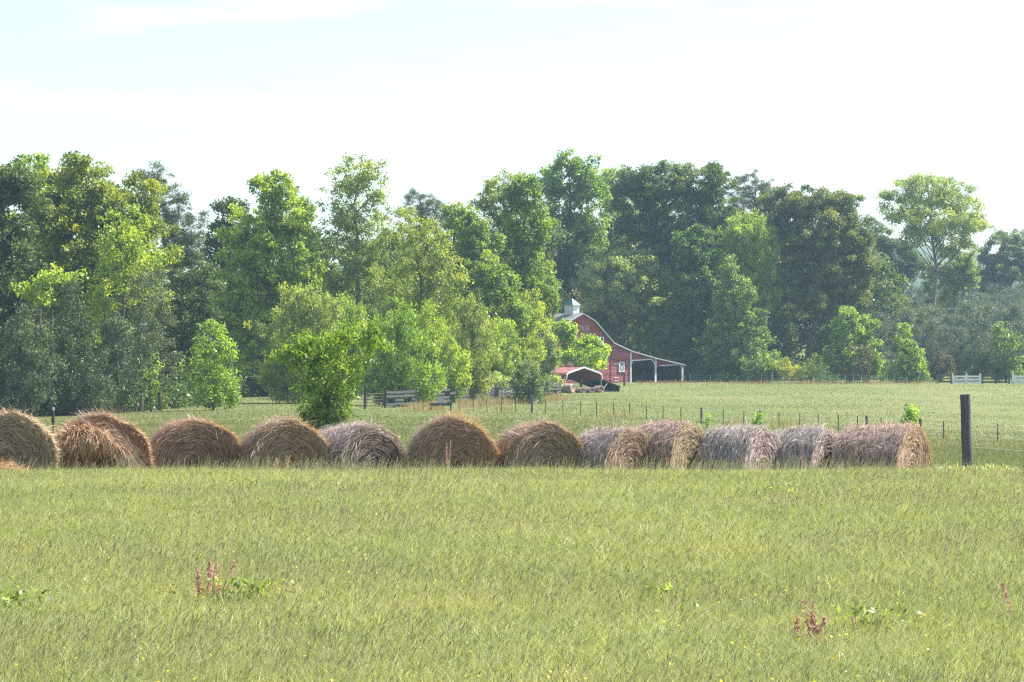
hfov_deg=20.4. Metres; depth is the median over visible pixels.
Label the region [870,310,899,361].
young pine
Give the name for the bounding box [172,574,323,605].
weed clump
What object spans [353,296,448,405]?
willow tree
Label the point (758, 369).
shrub
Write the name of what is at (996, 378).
dark board fence
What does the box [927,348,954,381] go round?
shrub
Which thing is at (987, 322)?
young pine
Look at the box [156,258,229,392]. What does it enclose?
holly tree
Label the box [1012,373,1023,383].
white board fence
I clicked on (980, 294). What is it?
young pine
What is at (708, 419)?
shrub
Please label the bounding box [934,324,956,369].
young pine
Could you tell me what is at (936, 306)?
young pine
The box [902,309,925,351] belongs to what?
young pine
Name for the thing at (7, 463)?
hay heap
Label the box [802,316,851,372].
maple tree
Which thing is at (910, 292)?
young pine
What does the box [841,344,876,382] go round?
shrub
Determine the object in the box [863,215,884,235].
pine tree
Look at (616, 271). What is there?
catalpa tree
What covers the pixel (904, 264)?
oak tree
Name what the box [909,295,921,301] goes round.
young pine
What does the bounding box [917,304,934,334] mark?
young pine
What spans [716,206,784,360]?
locust tree
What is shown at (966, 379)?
white board fence
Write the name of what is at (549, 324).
ash tree
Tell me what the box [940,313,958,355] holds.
young pine
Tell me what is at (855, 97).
sky
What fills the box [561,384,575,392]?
hay bale
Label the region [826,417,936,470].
hay bale
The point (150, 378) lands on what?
shrub
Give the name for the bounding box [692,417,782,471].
hay bale
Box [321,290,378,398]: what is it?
willow tree
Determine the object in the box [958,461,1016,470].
weed clump
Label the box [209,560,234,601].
sorrel plant
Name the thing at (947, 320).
young pine
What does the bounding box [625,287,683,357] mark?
maple tree
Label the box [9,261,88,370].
tree
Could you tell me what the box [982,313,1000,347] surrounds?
young pine
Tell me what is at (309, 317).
willow tree
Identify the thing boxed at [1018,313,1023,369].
young pine
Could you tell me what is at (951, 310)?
young pine
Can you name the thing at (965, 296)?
young pine
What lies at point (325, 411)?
leafy bush
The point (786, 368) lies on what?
shrub
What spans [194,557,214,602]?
sorrel plant
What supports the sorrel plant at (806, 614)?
on the ground at (895, 404)
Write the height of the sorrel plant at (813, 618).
0.334 m
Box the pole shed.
[242,375,276,396]
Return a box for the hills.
[12,233,1022,348]
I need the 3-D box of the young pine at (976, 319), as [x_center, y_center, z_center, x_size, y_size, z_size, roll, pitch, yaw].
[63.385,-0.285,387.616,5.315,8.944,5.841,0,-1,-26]
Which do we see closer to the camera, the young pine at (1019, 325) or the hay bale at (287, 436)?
the hay bale at (287, 436)
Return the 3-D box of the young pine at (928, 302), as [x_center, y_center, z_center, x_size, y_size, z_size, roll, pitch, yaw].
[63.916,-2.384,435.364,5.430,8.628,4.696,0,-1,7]
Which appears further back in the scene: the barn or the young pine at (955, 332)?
the young pine at (955, 332)
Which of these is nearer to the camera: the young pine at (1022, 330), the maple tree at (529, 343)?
the maple tree at (529, 343)
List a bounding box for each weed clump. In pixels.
[0,584,73,616]
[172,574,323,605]
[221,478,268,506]
[642,580,698,618]
[748,481,806,514]
[817,602,936,636]
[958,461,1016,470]
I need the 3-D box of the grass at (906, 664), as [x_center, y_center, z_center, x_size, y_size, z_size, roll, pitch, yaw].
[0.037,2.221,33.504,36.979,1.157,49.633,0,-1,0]
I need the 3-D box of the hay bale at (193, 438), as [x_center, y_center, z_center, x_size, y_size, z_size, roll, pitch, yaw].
[-5.799,2.177,51.066,2.011,1.831,1.691,0,-1,-17]
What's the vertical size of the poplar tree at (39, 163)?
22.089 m
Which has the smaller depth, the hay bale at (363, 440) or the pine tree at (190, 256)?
the hay bale at (363, 440)
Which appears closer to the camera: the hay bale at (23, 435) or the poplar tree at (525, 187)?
the hay bale at (23, 435)
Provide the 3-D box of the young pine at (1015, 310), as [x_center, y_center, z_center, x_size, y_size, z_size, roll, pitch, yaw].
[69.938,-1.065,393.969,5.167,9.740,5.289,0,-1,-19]
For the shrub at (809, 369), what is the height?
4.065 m
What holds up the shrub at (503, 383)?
on the ground at (895, 404)
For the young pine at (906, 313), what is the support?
on the ground at (895, 404)
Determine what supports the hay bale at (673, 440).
on the ground at (895, 404)
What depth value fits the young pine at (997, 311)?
401.85 m
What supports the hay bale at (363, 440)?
on the ground at (895, 404)
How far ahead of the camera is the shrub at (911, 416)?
157.92 m
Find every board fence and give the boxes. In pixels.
[384,380,560,407]
[952,373,980,383]
[982,374,1009,383]
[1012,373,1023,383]
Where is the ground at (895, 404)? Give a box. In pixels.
[27,340,1023,678]
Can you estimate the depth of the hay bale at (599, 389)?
297.96 m
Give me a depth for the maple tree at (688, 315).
366.48 m
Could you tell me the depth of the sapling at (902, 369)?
353.12 m
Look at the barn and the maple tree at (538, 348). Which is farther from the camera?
the barn
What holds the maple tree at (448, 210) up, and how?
on the ground at (895, 404)
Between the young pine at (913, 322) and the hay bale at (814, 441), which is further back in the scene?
the young pine at (913, 322)
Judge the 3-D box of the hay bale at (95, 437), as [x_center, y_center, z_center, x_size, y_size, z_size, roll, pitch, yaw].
[-7.243,1.994,49.950,2.138,2.036,1.856,0,-1,-12]
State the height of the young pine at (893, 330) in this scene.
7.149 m
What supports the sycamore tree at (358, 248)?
on the ground at (895, 404)
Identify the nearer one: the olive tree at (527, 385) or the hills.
the olive tree at (527, 385)
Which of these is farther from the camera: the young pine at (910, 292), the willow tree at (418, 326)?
the young pine at (910, 292)
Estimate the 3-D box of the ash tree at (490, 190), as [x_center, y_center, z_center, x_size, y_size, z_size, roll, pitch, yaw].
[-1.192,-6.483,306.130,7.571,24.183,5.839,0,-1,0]
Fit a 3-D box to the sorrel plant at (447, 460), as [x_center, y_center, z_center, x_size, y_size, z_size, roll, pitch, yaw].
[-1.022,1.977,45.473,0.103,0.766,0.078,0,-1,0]
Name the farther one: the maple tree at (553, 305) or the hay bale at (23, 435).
the maple tree at (553, 305)
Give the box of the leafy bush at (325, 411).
[264,316,388,431]
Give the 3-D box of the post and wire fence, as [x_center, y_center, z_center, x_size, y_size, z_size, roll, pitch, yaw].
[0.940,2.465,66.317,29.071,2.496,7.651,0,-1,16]
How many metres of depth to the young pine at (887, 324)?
387.27 m
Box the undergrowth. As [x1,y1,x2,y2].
[0,353,946,416]
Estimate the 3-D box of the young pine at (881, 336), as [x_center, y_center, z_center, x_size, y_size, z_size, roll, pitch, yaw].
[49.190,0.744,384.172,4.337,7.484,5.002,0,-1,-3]
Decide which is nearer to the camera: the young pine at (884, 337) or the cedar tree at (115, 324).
the cedar tree at (115, 324)
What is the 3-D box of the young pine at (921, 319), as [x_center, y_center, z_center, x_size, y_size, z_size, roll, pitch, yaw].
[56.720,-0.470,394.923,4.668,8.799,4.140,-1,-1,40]
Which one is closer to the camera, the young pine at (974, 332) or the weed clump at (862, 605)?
the weed clump at (862, 605)
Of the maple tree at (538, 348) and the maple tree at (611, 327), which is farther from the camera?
the maple tree at (611, 327)
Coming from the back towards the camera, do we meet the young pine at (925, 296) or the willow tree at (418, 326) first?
the young pine at (925, 296)
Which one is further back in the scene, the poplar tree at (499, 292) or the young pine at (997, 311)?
the young pine at (997, 311)
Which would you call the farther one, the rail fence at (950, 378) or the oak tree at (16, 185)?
the rail fence at (950, 378)
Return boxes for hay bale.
[0,398,66,470]
[52,398,154,470]
[148,413,243,469]
[235,409,331,470]
[315,416,408,469]
[399,399,502,469]
[494,412,583,470]
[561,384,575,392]
[575,387,585,392]
[575,422,651,469]
[585,387,595,392]
[593,386,604,392]
[632,417,705,471]
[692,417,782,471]
[773,420,840,470]
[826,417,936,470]
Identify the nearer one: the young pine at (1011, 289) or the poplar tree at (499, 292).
the poplar tree at (499, 292)
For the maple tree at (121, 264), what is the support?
on the ground at (895, 404)
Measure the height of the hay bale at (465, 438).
2.021 m
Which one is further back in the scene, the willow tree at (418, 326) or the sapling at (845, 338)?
the sapling at (845, 338)
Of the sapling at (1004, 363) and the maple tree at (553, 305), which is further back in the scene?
the sapling at (1004, 363)
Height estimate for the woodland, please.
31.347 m
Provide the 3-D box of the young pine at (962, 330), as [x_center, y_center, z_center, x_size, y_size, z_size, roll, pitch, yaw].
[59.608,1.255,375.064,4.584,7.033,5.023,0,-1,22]
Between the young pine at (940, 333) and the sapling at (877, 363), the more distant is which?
the young pine at (940, 333)
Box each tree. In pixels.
[0,159,52,386]
[0,300,65,414]
[4,150,184,376]
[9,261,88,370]
[12,149,58,388]
[34,277,121,415]
[77,200,174,374]
[91,311,149,412]
[115,271,168,411]
[127,160,211,391]
[133,266,185,410]
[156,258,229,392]
[200,196,255,377]
[202,168,330,392]
[243,281,360,403]
[305,152,420,395]
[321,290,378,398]
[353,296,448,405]
[362,232,420,363]
[367,206,473,397]
[399,315,444,378]
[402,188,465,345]
[406,298,474,402]
[439,199,480,349]
[441,202,506,364]
[446,287,505,400]
[454,249,535,395]
[464,316,523,395]
[466,168,534,388]
[478,287,547,394]
[486,172,561,390]
[503,356,556,403]
[507,251,563,388]
[512,319,550,378]
[529,302,565,393]
[535,147,615,300]
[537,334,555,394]
[549,317,611,386]
[569,246,672,346]
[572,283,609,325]
[588,284,647,349]
[597,163,638,222]
[605,159,743,361]
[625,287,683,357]
[641,223,751,379]
[692,254,783,381]
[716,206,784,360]
[718,168,781,348]
[755,182,884,370]
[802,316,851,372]
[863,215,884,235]
[872,223,933,296]
[873,171,995,304]
[920,245,981,309]
[946,331,995,380]
[969,228,1023,302]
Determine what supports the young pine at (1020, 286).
on the ground at (895, 404)
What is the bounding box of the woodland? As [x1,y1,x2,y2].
[0,205,912,394]
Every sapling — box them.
[174,318,246,409]
[822,305,865,381]
[854,313,885,377]
[883,322,932,382]
[988,320,1023,381]
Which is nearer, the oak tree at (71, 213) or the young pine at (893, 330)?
the oak tree at (71, 213)
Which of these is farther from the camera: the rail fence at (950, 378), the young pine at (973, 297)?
the young pine at (973, 297)
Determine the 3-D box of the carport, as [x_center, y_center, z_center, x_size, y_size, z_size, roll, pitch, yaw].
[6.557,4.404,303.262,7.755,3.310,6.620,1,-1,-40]
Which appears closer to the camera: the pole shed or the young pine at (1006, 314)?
the pole shed
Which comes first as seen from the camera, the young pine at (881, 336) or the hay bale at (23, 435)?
the hay bale at (23, 435)
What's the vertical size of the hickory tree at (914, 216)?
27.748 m
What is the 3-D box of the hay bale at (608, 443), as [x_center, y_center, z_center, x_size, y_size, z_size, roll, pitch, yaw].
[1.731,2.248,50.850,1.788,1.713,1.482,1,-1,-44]
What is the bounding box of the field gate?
[364,391,382,408]
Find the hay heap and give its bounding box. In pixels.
[0,457,34,471]
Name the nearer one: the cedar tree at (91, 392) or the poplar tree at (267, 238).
the cedar tree at (91, 392)
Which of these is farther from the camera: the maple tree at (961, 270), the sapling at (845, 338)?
the maple tree at (961, 270)
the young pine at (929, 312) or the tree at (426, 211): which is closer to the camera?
the tree at (426, 211)
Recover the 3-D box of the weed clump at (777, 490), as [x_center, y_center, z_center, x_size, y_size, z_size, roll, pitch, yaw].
[2.821,1.680,29.956,0.657,0.428,0.353,0,-1,0]
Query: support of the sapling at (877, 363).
on the ground at (895, 404)
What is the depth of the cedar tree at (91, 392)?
197.47 m
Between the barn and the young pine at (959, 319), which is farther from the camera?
the young pine at (959, 319)
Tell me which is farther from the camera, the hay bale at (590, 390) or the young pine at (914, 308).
the young pine at (914, 308)
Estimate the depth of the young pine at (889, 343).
384.97 m
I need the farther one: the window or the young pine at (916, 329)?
the young pine at (916, 329)
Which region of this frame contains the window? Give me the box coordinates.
[619,362,624,371]
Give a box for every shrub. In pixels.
[131,351,164,411]
[492,371,512,396]
[701,412,711,427]
[740,353,785,382]
[748,411,765,426]
[770,357,805,381]
[790,351,821,380]
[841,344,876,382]
[900,402,921,424]
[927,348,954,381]
[944,369,957,380]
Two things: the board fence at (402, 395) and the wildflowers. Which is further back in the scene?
the board fence at (402, 395)
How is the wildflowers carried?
on the ground at (895, 404)
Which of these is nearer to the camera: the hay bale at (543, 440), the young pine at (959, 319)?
the hay bale at (543, 440)
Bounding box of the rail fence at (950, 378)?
[937,374,951,383]
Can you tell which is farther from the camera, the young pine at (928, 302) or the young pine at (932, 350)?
the young pine at (928, 302)
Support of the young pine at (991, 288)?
on the ground at (895, 404)
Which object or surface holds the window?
in the barn
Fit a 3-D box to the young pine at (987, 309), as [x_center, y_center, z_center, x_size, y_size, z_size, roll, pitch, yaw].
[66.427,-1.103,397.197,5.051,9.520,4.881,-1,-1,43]
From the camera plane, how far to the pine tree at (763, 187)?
392.20 m
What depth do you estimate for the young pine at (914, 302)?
444.63 m
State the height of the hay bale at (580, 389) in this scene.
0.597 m
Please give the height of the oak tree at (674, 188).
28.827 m
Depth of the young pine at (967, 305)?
406.88 m
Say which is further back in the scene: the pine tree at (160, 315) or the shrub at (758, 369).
the shrub at (758, 369)
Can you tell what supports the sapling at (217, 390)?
on the ground at (895, 404)
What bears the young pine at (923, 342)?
on the ground at (895, 404)
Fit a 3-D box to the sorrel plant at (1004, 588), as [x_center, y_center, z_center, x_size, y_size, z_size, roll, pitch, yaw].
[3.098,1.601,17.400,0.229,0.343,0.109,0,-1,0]
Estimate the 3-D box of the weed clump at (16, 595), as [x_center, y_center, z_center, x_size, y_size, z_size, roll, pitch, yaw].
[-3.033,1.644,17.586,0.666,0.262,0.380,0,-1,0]
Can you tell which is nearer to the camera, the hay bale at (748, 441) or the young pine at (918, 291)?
the hay bale at (748, 441)
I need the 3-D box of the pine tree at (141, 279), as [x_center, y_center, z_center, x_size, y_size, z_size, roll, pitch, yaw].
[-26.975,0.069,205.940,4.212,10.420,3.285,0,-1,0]
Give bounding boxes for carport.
[544,367,620,391]
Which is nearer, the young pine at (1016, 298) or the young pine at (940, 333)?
the young pine at (940, 333)
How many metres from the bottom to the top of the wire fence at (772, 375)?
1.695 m
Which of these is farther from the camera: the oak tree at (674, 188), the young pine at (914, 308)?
the young pine at (914, 308)
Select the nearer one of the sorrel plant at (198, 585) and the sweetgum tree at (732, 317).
the sorrel plant at (198, 585)
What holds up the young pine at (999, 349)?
on the ground at (895, 404)
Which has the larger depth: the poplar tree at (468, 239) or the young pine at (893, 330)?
the young pine at (893, 330)
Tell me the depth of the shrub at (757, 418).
161.91 m
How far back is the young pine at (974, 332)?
377.81 m
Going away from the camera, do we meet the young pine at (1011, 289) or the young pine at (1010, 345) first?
the young pine at (1010, 345)
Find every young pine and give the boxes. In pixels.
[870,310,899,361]
[873,321,889,366]
[882,320,896,359]
[883,323,899,364]
[885,317,906,362]
[894,305,922,362]
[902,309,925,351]
[904,281,917,296]
[906,303,921,335]
[906,324,928,366]
[907,287,915,300]
[907,299,920,304]
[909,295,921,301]
[910,284,923,304]
[912,307,930,357]
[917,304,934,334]
[918,293,931,305]
[919,333,930,358]
[922,315,941,365]
[923,318,946,356]
[924,298,936,307]
[925,325,950,357]
[926,303,943,339]
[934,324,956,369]
[938,314,959,353]
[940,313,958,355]
[942,306,958,332]
[947,325,961,363]
[949,325,973,372]
[953,312,968,342]
[957,297,976,334]
[958,294,971,305]
[962,299,976,318]
[962,308,991,348]
[964,295,979,315]
[966,318,997,371]
[966,324,986,367]
[975,292,987,304]
[977,300,996,347]
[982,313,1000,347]
[986,282,1001,307]
[987,327,1001,367]
[988,293,1005,309]
[991,306,1004,332]
[997,307,1013,335]
[999,293,1012,308]
[1003,326,1021,370]
[1004,285,1021,300]
[1005,299,1023,340]
[1009,295,1023,318]
[1009,319,1023,371]
[1014,280,1023,295]
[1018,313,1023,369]
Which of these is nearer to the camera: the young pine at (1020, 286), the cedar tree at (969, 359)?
the cedar tree at (969, 359)
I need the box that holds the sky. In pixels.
[0,0,1023,271]
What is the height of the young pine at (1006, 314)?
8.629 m
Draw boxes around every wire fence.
[51,394,1022,468]
[459,395,997,440]
[710,372,918,383]
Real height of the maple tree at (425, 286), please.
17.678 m
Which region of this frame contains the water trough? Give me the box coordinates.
[429,399,452,409]
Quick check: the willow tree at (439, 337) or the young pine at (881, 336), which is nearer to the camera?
the willow tree at (439, 337)
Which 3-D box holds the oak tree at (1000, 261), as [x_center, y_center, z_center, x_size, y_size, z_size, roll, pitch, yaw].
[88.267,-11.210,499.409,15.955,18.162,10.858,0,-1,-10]
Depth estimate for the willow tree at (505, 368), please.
261.58 m
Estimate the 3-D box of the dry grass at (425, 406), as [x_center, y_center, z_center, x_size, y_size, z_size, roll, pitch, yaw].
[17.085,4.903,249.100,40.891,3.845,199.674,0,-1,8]
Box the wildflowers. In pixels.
[2,462,1021,681]
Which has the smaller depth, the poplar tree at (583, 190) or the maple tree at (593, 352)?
the maple tree at (593, 352)
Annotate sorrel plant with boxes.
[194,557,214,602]
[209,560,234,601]
[445,442,450,468]
[794,600,826,645]
[801,600,827,644]
[1001,581,1013,615]
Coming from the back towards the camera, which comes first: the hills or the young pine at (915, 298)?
the hills
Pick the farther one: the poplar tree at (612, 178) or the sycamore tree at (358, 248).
the poplar tree at (612, 178)
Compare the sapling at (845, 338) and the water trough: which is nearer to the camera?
the water trough
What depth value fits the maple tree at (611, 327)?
377.62 m
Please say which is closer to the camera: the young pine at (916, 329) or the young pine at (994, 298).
the young pine at (916, 329)
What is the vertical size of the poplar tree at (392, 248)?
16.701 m
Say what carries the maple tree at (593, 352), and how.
on the ground at (895, 404)
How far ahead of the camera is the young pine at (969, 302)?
427.22 m
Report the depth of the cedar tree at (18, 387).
193.72 m
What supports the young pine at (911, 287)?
on the ground at (895, 404)
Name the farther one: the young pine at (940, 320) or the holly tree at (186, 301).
the young pine at (940, 320)
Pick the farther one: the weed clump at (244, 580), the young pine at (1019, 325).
the young pine at (1019, 325)
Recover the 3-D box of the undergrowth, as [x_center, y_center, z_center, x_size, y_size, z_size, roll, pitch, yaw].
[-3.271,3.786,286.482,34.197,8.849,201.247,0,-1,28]
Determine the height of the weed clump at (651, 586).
0.315 m
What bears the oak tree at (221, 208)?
on the ground at (895, 404)
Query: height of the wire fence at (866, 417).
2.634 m
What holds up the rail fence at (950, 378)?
on the ground at (895, 404)
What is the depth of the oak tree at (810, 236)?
372.58 m
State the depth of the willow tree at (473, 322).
246.89 m
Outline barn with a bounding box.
[496,298,685,383]
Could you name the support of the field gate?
on the ground at (895, 404)
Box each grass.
[0,464,1023,681]
[396,379,949,438]

